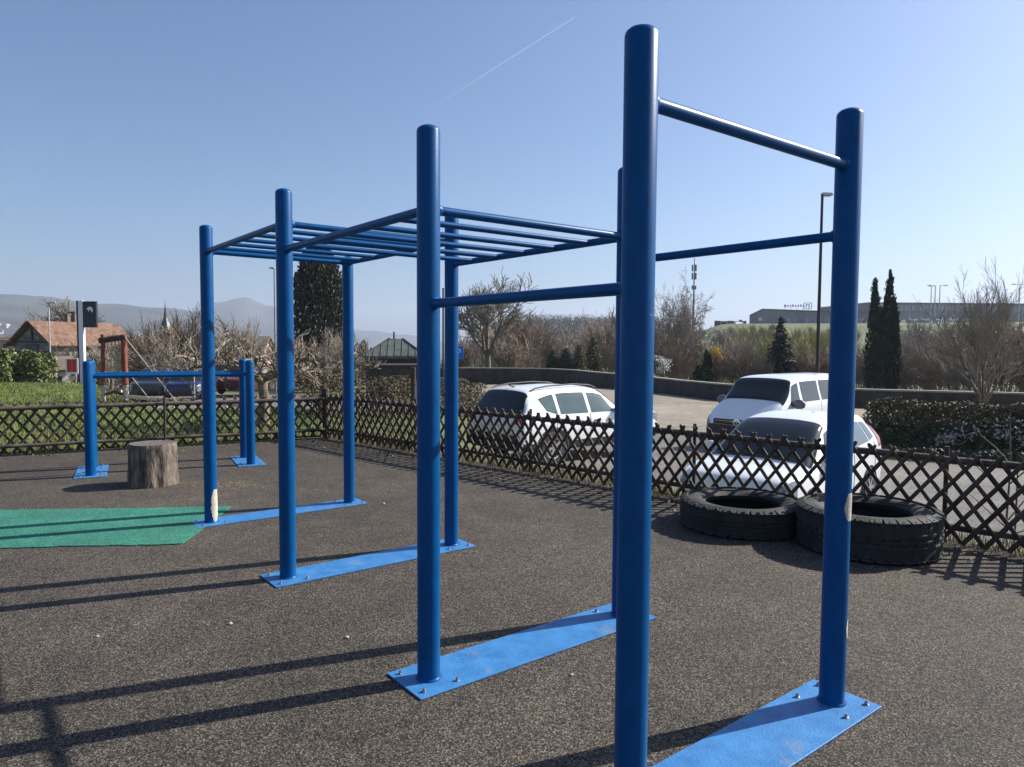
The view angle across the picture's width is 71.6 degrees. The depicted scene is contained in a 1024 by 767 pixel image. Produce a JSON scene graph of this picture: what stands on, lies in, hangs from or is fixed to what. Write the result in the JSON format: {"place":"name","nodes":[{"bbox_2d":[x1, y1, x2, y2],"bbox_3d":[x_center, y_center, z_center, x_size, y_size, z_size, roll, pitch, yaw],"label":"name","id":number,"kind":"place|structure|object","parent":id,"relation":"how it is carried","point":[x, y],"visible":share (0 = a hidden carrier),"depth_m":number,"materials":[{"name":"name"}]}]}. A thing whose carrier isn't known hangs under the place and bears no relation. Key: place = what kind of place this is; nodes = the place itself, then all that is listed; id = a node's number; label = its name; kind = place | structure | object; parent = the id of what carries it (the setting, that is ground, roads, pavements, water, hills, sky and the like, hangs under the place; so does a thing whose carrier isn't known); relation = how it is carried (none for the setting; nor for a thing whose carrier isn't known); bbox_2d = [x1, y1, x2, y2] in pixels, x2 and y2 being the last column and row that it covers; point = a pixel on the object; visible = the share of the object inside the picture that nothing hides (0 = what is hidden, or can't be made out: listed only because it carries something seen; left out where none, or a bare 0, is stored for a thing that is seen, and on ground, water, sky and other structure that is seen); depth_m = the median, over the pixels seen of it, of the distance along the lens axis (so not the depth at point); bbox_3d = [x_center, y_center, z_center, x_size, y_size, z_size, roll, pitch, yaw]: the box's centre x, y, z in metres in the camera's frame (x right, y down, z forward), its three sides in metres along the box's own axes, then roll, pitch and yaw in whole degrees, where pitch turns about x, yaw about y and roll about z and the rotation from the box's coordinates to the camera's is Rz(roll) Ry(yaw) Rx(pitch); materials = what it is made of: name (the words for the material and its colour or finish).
{"place":"outdoors","nodes":[
{"label":"outdoors","id":0,"kind":"place"},
{"bbox_2d":[0,294,276,346],"bbox_3d":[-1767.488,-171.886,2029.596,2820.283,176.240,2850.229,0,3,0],"label":"mountain","id":1,"kind":"structure","parent":0,"point":[13,307],"depth_m":1745.53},
{"bbox_2d":[0,381,486,454],"bbox_3d":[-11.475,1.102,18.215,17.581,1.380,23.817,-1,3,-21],"label":"lawn","id":2,"kind":"structure","parent":0,"point":[470,445],"depth_m":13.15,"materials":[{"name":"green plant"}]},
{"bbox_2d":[98,334,175,401],"bbox_3d":[-9.205,-0.324,17.548,2.011,1.792,0.274,1,3,5],"label":"rope frame","id":3,"kind":"object","parent":2,"relation":"on","point":[121,338],"visible":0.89,"depth_m":17.57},
{"bbox_2d":[153,312,266,385],"bbox_3d":[-7.815,-0.581,18.517,2.860,2.727,2.900,-1,4,-26],"label":"pollard tree","id":4,"kind":"object","parent":2,"relation":"on","point":[184,354],"visible":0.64,"depth_m":18.18,"materials":[{"name":"brown plant"}]},
{"bbox_2d":[118,390,306,409],"bbox_3d":[-10.073,0.903,24.997,7.908,1.283,0.130,0,3,1],"label":"rail fence","id":5,"kind":"object","parent":2,"relation":"on","point":[167,400],"visible":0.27,"depth_m":24.96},
{"bbox_2d":[170,329,325,426],"bbox_3d":[-4.527,-0.163,12.528,2.714,2.099,2.844,-1,4,-27],"label":"pollard tree","id":6,"kind":"object","parent":2,"relation":"on","point":[263,378],"visible":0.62,"depth_m":12.34,"materials":[{"name":"brown plant"}]},
{"bbox_2d":[258,337,386,407],"bbox_3d":[-4.485,-0.182,16.584,2.706,1.790,2.607,2,4,29],"label":"pollard tree","id":7,"kind":"object","parent":2,"relation":"on","point":[328,366],"visible":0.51,"depth_m":16.41,"materials":[{"name":"brown plant"}]},
{"bbox_2d":[129,395,441,409],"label":"street","id":8,"kind":"structure","parent":0,"point":[219,397],"depth_m":35.02,"materials":[{"name":"asphalt"}]},
{"bbox_2d":[129,367,172,400],"bbox_3d":[-17.624,-0.028,35.055,2.014,1.533,3.789,-1,3,-17],"label":"hatchback car","id":9,"kind":"object","parent":8,"relation":"on","point":[151,386],"visible":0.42,"depth_m":33.40,"materials":[{"name":"grey paint"}]},
{"bbox_2d":[163,367,201,398],"bbox_3d":[-15.857,-0.008,34.878,2.014,1.533,3.789,0,3,-14],"label":"hatchback car","id":10,"kind":"object","parent":8,"relation":"on","point":[174,386],"visible":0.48,"depth_m":33.17,"materials":[{"name":"blue paint"}]},
{"bbox_2d":[216,367,276,393],"bbox_3d":[-14.539,-0.244,38.906,2.014,1.533,3.789,1,3,9],"label":"hatchback car","id":11,"kind":"object","parent":8,"relation":"on","point":[233,384],"visible":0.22,"depth_m":37.16,"materials":[{"name":"red paint"}]},
{"bbox_2d":[214,297,465,351],"bbox_3d":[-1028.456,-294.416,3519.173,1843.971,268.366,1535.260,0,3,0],"label":"mountain","id":12,"kind":"structure","parent":0,"point":[241,309],"depth_m":3294.05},
{"bbox_2d":[0,437,1023,766],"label":"playground surface","id":13,"kind":"object","parent":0,"point":[168,667],"visible":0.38,"depth_m":3.69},
{"bbox_2d":[0,506,230,548],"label":"rubber mat","id":14,"kind":"object","parent":13,"relation":"on","point":[36,528],"visible":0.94,"depth_m":5.73,"materials":[{"name":"rubber"}]},
{"bbox_2d":[127,440,178,488],"bbox_3d":[-3.791,0.844,7.497,0.490,0.436,0.494,-1,3,-23],"label":"tree stump","id":15,"kind":"object","parent":13,"relation":"on","point":[152,463],"visible":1,"depth_m":7.32,"materials":[{"name":"wood"}]},
{"bbox_2d":[0,393,326,454],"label":"lattice fence","id":16,"kind":"object","parent":13,"relation":"on","point":[108,407],"visible":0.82,"depth_m":9.97,"materials":[{"name":"brown wood"}]},
{"bbox_2d":[73,359,265,478],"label":"parallel bars","id":17,"kind":"object","parent":13,"relation":"on","point":[247,457],"visible":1,"depth_m":8.41,"materials":[{"name":"blue paint"}]},
{"bbox_2d":[11,439,1022,566],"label":"leaf litter","id":18,"kind":"object","parent":13,"relation":"on","point":[992,559],"visible":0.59,"depth_m":7.94,"materials":[{"name":"brown plant"}]},
{"bbox_2d":[191,24,881,766],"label":"climbing frame","id":19,"kind":"object","parent":13,"relation":"on","point":[799,724],"visible":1,"depth_m":3.00,"materials":[{"name":"blue paint"}]},
{"bbox_2d":[322,387,1023,553],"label":"lattice fence","id":20,"kind":"object","parent":13,"relation":"on","point":[946,459],"visible":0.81,"depth_m":6.76,"materials":[{"name":"brown wood"}]},
{"bbox_2d":[330,433,1023,558],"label":"dry grass","id":21,"kind":"structure","parent":13,"relation":"on","point":[666,493],"depth_m":7.80,"materials":[{"name":"plant"}]},
{"bbox_2d":[679,486,797,541],"bbox_3d":[1.924,1.070,5.928,1.022,0.236,1.022,-1,3,-17],"label":"tractor tyre","id":22,"kind":"object","parent":13,"relation":"on","point":[749,514],"visible":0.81,"depth_m":5.60,"materials":[{"name":"black rubber"}]},
{"bbox_2d":[795,493,945,564],"bbox_3d":[2.659,1.065,5.316,0.996,0.321,0.996,2,4,27],"label":"tractor tyre","id":23,"kind":"object","parent":13,"relation":"on","point":[910,532],"visible":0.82,"depth_m":4.92,"materials":[{"name":"black rubber"}]},
{"bbox_2d":[0,0,1023,341],"label":"sky","id":24,"kind":"structure","parent":0,"point":[128,128],"materials":[{"name":"blue"}]},
{"bbox_2d":[2,322,1023,551],"bbox_3d":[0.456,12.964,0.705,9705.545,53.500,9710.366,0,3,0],"label":"ground","id":25,"kind":"structure","parent":0,"point":[864,329],"depth_m":73.33,"materials":[{"name":"green soil"}]},
{"bbox_2d":[0,347,59,382],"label":"hedge","id":26,"kind":"object","parent":25,"relation":"on","point":[14,364],"visible":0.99,"depth_m":26.87,"materials":[{"name":"green plant"}]},
{"bbox_2d":[40,356,73,382],"bbox_3d":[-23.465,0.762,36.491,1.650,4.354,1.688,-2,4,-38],"label":"house","id":27,"kind":"structure","parent":25,"relation":"on","point":[63,376],"depth_m":36.17,"materials":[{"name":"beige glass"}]},
{"bbox_2d":[40,341,91,358],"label":"bare shrub","id":28,"kind":"object","parent":25,"relation":"on","point":[63,353],"visible":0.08,"depth_m":47.73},
{"bbox_2d":[4,312,128,389],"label":"house","id":29,"kind":"structure","parent":25,"relation":"on","point":[29,335],"depth_m":63.09,"materials":[{"name":"stone"}]},
{"bbox_2d":[7,296,133,348],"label":"bare tree","id":30,"kind":"object","parent":25,"relation":"on","point":[57,315],"visible":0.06,"depth_m":90.47,"materials":[{"name":"grey plant"}]},
{"bbox_2d":[65,358,78,382],"bbox_3d":[-16.746,-0.419,27.039,0.460,1.093,0.074,0,3,-6],"label":"notice sign","id":31,"kind":"object","parent":25,"relation":"on","point":[71,364],"visible":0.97,"depth_m":27.00,"materials":[{"name":"red metal"}]},
{"bbox_2d":[76,301,97,383],"bbox_3d":[-23.873,-2.004,39.985,1.065,5.284,0.268,0,3,-6],"label":"totem sign","id":32,"kind":"object","parent":25,"relation":"on","point":[86,313],"visible":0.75,"depth_m":39.79,"materials":[{"name":"white metal"}]},
{"bbox_2d":[63,338,121,386],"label":"bare shrub","id":33,"kind":"object","parent":25,"relation":"on","point":[96,356],"visible":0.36,"depth_m":49.69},
{"bbox_2d":[105,319,172,380],"bbox_3d":[-20.562,-1.399,39.692,3.784,4.450,4.924,-2,4,-38],"label":"bare shrub","id":34,"kind":"object","parent":25,"relation":"on","point":[133,365],"visible":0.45,"depth_m":39.25,"materials":[{"name":"plant"}]},
{"bbox_2d":[70,371,215,392],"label":"hedge","id":35,"kind":"object","parent":25,"relation":"on","point":[98,382],"visible":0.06,"depth_m":41.89,"materials":[{"name":"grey plant"}]},
{"bbox_2d":[131,334,200,369],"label":"bare shrub","id":36,"kind":"object","parent":25,"relation":"on","point":[181,364],"visible":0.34,"depth_m":38.49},
{"bbox_2d":[128,310,216,365],"bbox_3d":[-21.004,-1.913,44.175,5.262,5.188,4.044,-2,4,-30],"label":"bare shrub","id":37,"kind":"object","parent":25,"relation":"on","point":[174,332],"visible":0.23,"depth_m":43.89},
{"bbox_2d":[153,302,215,346],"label":"bare shrub","id":38,"kind":"object","parent":25,"relation":"on","point":[196,317],"visible":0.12,"depth_m":47.20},
{"bbox_2d":[200,311,268,370],"bbox_3d":[-19.645,-2.246,49.806,4.597,5.542,5.140,2,3,23],"label":"bare shrub","id":39,"kind":"object","parent":25,"relation":"on","point":[237,335],"visible":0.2,"depth_m":49.99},
{"bbox_2d":[215,336,276,387],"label":"house","id":40,"kind":"structure","parent":25,"relation":"on","point":[261,339],"depth_m":89.53,"materials":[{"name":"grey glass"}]},
{"bbox_2d":[276,330,329,390],"bbox_3d":[-13.476,-1.465,46.184,3.745,4.065,4.873,0,3,-10],"label":"bare shrub","id":41,"kind":"object","parent":25,"relation":"on","point":[310,342],"visible":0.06,"depth_m":45.68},
{"bbox_2d":[293,244,342,389],"bbox_3d":[-13.051,-4.188,47.889,4.299,11.385,4.318,0,3,0],"label":"broad evergreen","id":42,"kind":"object","parent":25,"relation":"on","point":[308,285],"visible":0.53,"depth_m":46.77,"materials":[{"name":"green plant"}]},
{"bbox_2d":[317,326,369,391],"bbox_3d":[-10.281,-1.527,43.938,4.028,4.343,3.602,-3,4,-42],"label":"bare shrub","id":43,"kind":"object","parent":25,"relation":"on","point":[332,348],"visible":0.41,"depth_m":43.64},
{"bbox_2d":[362,332,416,399],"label":"pavilion","id":44,"kind":"structure","parent":25,"relation":"on","point":[399,356],"depth_m":36.34,"materials":[{"name":"green metal"}]},
{"bbox_2d":[295,374,487,417],"bbox_3d":[-2.016,0.404,16.585,2.395,1.384,5.822,3,4,39],"label":"hedge","id":45,"kind":"object","parent":25,"relation":"on","point":[465,391],"visible":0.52,"depth_m":14.88,"materials":[{"name":"brown plant"}]},
{"bbox_2d":[442,288,443,404],"bbox_3d":[-2.328,-0.835,23.991,0.080,4.779,0.076,0,3,0],"label":"thin post","id":46,"kind":"object","parent":25,"relation":"on","point":[443,339],"visible":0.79,"depth_m":23.93,"materials":[{"name":"metal"}]},
{"bbox_2d":[458,331,495,367],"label":"bare shrub","id":47,"kind":"object","parent":25,"relation":"on","point":[468,350],"visible":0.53,"depth_m":88.92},
{"bbox_2d":[440,268,542,367],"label":"bare tree","id":48,"kind":"object","parent":25,"relation":"on","point":[482,315],"visible":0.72,"depth_m":73.57,"materials":[{"name":"brown plant"}]},
{"bbox_2d":[479,306,549,367],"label":"bare shrub","id":49,"kind":"object","parent":25,"relation":"on","point":[529,326],"visible":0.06,"depth_m":94.23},
{"bbox_2d":[490,333,542,367],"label":"bare shrub","id":50,"kind":"object","parent":25,"relation":"on","point":[510,359],"visible":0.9,"depth_m":69.06,"materials":[{"name":"plant"}]},
{"bbox_2d":[489,309,554,367],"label":"bare shrub","id":51,"kind":"object","parent":25,"relation":"on","point":[520,338],"visible":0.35,"depth_m":86.55,"materials":[{"name":"plant"}]},
{"bbox_2d":[523,331,562,367],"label":"bare shrub","id":52,"kind":"object","parent":25,"relation":"on","point":[544,351],"visible":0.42,"depth_m":84.89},
{"bbox_2d":[545,350,559,368],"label":"dark pine","id":53,"kind":"object","parent":25,"relation":"on","point":[552,359],"visible":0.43,"depth_m":61.80,"materials":[{"name":"green plant"}]},
{"bbox_2d":[440,313,665,366],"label":"hill wood","id":54,"kind":"object","parent":25,"relation":"on","point":[572,326],"visible":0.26,"depth_m":437.32,"materials":[{"name":"plant"}]},
{"bbox_2d":[542,330,576,361],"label":"bare shrub","id":55,"kind":"object","parent":25,"relation":"on","point":[564,346],"visible":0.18,"depth_m":99.77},
{"bbox_2d":[556,348,575,368],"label":"dark pine","id":56,"kind":"object","parent":25,"relation":"on","point":[564,360],"visible":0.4,"depth_m":61.75,"materials":[{"name":"green plant"}]},
{"bbox_2d":[570,345,589,370],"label":"conifer","id":57,"kind":"object","parent":25,"relation":"on","point":[579,357],"visible":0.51,"depth_m":61.82,"materials":[{"name":"green plant"}]},
{"bbox_2d":[558,308,614,371],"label":"bare shrub","id":58,"kind":"object","parent":25,"relation":"on","point":[602,336],"visible":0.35,"depth_m":108.96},
{"bbox_2d":[583,337,605,371],"bbox_3d":[7.326,-2.082,63.962,3.090,4.330,2.859,0,3,0],"label":"conifer","id":59,"kind":"object","parent":25,"relation":"on","point":[592,352],"visible":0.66,"depth_m":63.79,"materials":[{"name":"green plant"}]},
{"bbox_2d":[595,338,614,372],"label":"bare shrub","id":60,"kind":"object","parent":25,"relation":"on","point":[608,362],"visible":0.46,"depth_m":74.21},
{"bbox_2d":[585,306,659,372],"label":"bare shrub","id":61,"kind":"object","parent":25,"relation":"on","point":[608,338],"visible":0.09,"depth_m":104.11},
{"bbox_2d":[654,355,673,376],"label":"flowering shrub","id":62,"kind":"object","parent":25,"relation":"on","point":[663,361],"visible":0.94,"depth_m":53.92,"materials":[{"name":"grey plant"}]},
{"bbox_2d":[654,326,701,377],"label":"bare shrub","id":63,"kind":"object","parent":25,"relation":"on","point":[656,343],"visible":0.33,"depth_m":68.89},
{"bbox_2d":[655,329,711,379],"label":"bare shrub","id":64,"kind":"object","parent":25,"relation":"on","point":[698,347],"visible":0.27,"depth_m":65.90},
{"bbox_2d":[654,338,713,378],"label":"bare shrub","id":65,"kind":"object","parent":25,"relation":"on","point":[676,357],"visible":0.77,"depth_m":57.27,"materials":[{"name":"plant"}]},
{"bbox_2d":[654,269,715,378],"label":"bare tree","id":66,"kind":"object","parent":25,"relation":"on","point":[679,325],"visible":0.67,"depth_m":79.25,"materials":[{"name":"plant"}]},
{"bbox_2d":[659,284,710,379],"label":"bare tree","id":67,"kind":"object","parent":25,"relation":"on","point":[687,315],"visible":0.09,"depth_m":83.78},
{"bbox_2d":[355,367,1023,412],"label":"roadside wall","id":68,"kind":"structure","parent":25,"relation":"on","point":[661,385],"depth_m":42.22,"materials":[{"name":"concrete"}]},
{"bbox_2d":[690,349,715,381],"bbox_3d":[13.439,-0.988,50.104,1.849,2.983,1.209,0,3,0],"label":"cypress","id":69,"kind":"object","parent":25,"relation":"on","point":[708,372],"visible":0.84,"depth_m":49.89,"materials":[{"name":"green plant"}]},
{"bbox_2d":[693,337,740,382],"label":"bare shrub","id":70,"kind":"object","parent":25,"relation":"on","point":[703,343],"visible":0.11,"depth_m":63.84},
{"bbox_2d":[689,343,750,383],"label":"bare shrub","id":71,"kind":"object","parent":25,"relation":"on","point":[724,362],"visible":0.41,"depth_m":57.87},
{"bbox_2d":[699,327,741,348],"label":"bare shrub","id":72,"kind":"object","parent":25,"relation":"on","point":[718,337],"visible":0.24,"depth_m":109.26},
{"bbox_2d":[716,344,765,383],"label":"bare shrub","id":73,"kind":"object","parent":25,"relation":"on","point":[733,366],"visible":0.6,"depth_m":55.51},
{"bbox_2d":[720,331,761,357],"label":"bare shrub","id":74,"kind":"object","parent":25,"relation":"on","point":[732,340],"visible":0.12,"depth_m":89.72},
{"bbox_2d":[728,333,762,358],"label":"bare shrub","id":75,"kind":"object","parent":25,"relation":"on","point":[746,346],"visible":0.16,"depth_m":84.74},
{"bbox_2d":[736,354,774,377],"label":"bare shrub","id":76,"kind":"object","parent":25,"relation":"on","point":[758,367],"visible":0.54,"depth_m":53.46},
{"bbox_2d":[751,327,773,354],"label":"bare shrub","id":77,"kind":"object","parent":25,"relation":"on","point":[764,337],"visible":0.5,"depth_m":111.43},
{"bbox_2d":[763,316,796,373],"bbox_3d":[20.314,-2.292,54.008,3.224,5.737,3.234,0,3,0],"label":"spruce","id":78,"kind":"object","parent":25,"relation":"on","point":[780,355],"visible":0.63,"depth_m":53.69,"materials":[{"name":"green plant"}]},
{"bbox_2d":[787,329,813,361],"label":"bare shrub","id":79,"kind":"object","parent":25,"relation":"on","point":[804,347],"visible":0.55,"depth_m":94.33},
{"bbox_2d":[791,351,826,372],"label":"bare shrub","id":80,"kind":"object","parent":25,"relation":"on","point":[803,365],"visible":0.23,"depth_m":53.95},
{"bbox_2d":[749,303,887,323],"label":"industrial hall","id":81,"kind":"structure","parent":25,"relation":"on","point":[766,316],"depth_m":244.61,"materials":[{"name":"grey metal"}]},
{"bbox_2d":[810,331,828,359],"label":"bare shrub","id":82,"kind":"object","parent":25,"relation":"on","point":[824,341],"visible":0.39,"depth_m":97.60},
{"bbox_2d":[815,192,832,372],"bbox_3d":[11.777,-2.806,26.897,0.454,8.758,0.240,0,3,-6],"label":"street lamp","id":83,"kind":"object","parent":25,"relation":"on","point":[826,194],"visible":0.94,"depth_m":26.80,"materials":[{"name":"metal"}]},
{"bbox_2d":[803,347,856,372],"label":"bare shrub","id":84,"kind":"object","parent":25,"relation":"on","point":[823,366],"visible":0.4,"depth_m":51.52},
{"bbox_2d":[855,349,870,387],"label":"bare shrub","id":85,"kind":"object","parent":25,"relation":"on","point":[858,379],"visible":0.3,"depth_m":48.01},
{"bbox_2d":[862,269,904,388],"bbox_3d":[23.526,-3.220,44.890,2.237,8.107,2.040,-2,4,-36],"label":"cypress","id":86,"kind":"object","parent":25,"relation":"on","point":[883,368],"visible":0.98,"depth_m":44.69,"materials":[{"name":"green plant"}]},
{"bbox_2d":[896,357,920,389],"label":"bare shrub","id":87,"kind":"object","parent":25,"relation":"on","point":[906,376],"visible":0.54,"depth_m":45.68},
{"bbox_2d":[897,341,940,389],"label":"bare shrub","id":88,"kind":"object","parent":25,"relation":"on","point":[915,358],"visible":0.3,"depth_m":49.90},
{"bbox_2d":[903,314,937,350],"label":"bare shrub","id":89,"kind":"object","parent":25,"relation":"on","point":[913,328],"visible":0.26,"depth_m":109.37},
{"bbox_2d":[821,302,1023,322],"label":"warehouse","id":90,"kind":"structure","parent":25,"relation":"on","point":[904,309],"depth_m":329.88,"materials":[{"name":"metal"}]},
{"bbox_2d":[908,355,949,389],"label":"bare shrub","id":91,"kind":"object","parent":25,"relation":"on","point":[926,377],"visible":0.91,"depth_m":43.86,"materials":[{"name":"plant"}]},
{"bbox_2d":[902,328,961,389],"bbox_3d":[34.086,-1.629,58.469,5.396,5.818,4.826,1,3,16],"label":"bare shrub","id":92,"kind":"object","parent":25,"relation":"on","point":[925,343],"visible":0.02,"depth_m":58.01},
{"bbox_2d":[906,327,970,390],"bbox_3d":[28.566,-1.388,46.130,5.222,4.720,4.013,-2,4,-41],"label":"bare shrub","id":93,"kind":"object","parent":25,"relation":"on","point":[933,351],"visible":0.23,"depth_m":45.88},
{"bbox_2d":[921,318,963,345],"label":"bare shrub","id":94,"kind":"object","parent":25,"relation":"on","point":[936,339],"visible":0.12,"depth_m":94.68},
{"bbox_2d":[862,396,1023,439],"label":"hedge","id":95,"kind":"object","parent":25,"relation":"on","point":[914,413],"visible":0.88,"depth_m":17.15,"materials":[{"name":"green plant"}]},
{"bbox_2d":[874,419,1023,461],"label":"ground cover","id":96,"kind":"object","parent":25,"relation":"on","point":[984,454],"visible":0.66,"depth_m":16.40,"materials":[{"name":"green plant"}]},
{"bbox_2d":[935,415,1023,445],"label":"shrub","id":97,"kind":"object","parent":96,"relation":"on","point":[953,437],"visible":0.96,"depth_m":16.19,"materials":[{"name":"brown plant"}]},
{"bbox_2d":[906,258,1023,402],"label":"bare tree","id":98,"kind":"object","parent":25,"relation":"on","point":[980,341],"visible":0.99,"depth_m":28.73,"materials":[{"name":"brown plant"}]},
{"bbox_2d":[935,349,998,390],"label":"bare shrub","id":99,"kind":"object","parent":25,"relation":"on","point":[962,378],"visible":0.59,"depth_m":40.02,"materials":[{"name":"plant"}]},
{"bbox_2d":[966,314,1023,391],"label":"bare shrub","id":100,"kind":"object","parent":25,"relation":"on","point":[1002,381],"visible":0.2,"depth_m":41.47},
{"bbox_2d":[970,410,1023,545],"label":"sapling","id":101,"kind":"object","parent":25,"relation":"on","point":[1016,501],"visible":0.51,"depth_m":5.46,"materials":[{"name":"brown plant"}]},
{"bbox_2d":[994,335,1023,391],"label":"bare shrub","id":102,"kind":"object","parent":25,"relation":"on","point":[1016,380],"visible":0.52,"depth_m":40.05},
{"bbox_2d":[355,385,1015,431],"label":"road","id":103,"kind":"structure","parent":0,"point":[675,411],"depth_m":31.74,"materials":[{"name":"asphalt"}]},
{"bbox_2d":[479,426,1023,547],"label":"parking lot","id":104,"kind":"structure","parent":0,"point":[964,482],"depth_m":13.02,"materials":[{"name":"asphalt"}]},
{"bbox_2d":[466,381,656,462],"bbox_3d":[1.316,0.827,16.391,4.713,1.756,2.245,-3,4,-42],"label":"suv car","id":105,"kind":"object","parent":104,"relation":"on","point":[572,401],"visible":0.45,"depth_m":15.06,"materials":[{"name":"white paint"}]},
{"bbox_2d":[706,373,827,443],"bbox_3d":[7.477,0.753,19.733,4.938,2.030,2.481,-3,4,-44],"label":"minivan","id":106,"kind":"object","parent":104,"relation":"on","point":[745,397],"visible":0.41,"depth_m":18.62,"materials":[{"name":"white paint"}]},
{"bbox_2d":[680,409,880,497],"bbox_3d":[4.111,1.214,10.685,2.014,1.533,3.789,3,4,43],"label":"hatchback car","id":107,"kind":"object","parent":104,"relation":"on","point":[809,425],"visible":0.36,"depth_m":10.13,"materials":[{"name":"white paint"}]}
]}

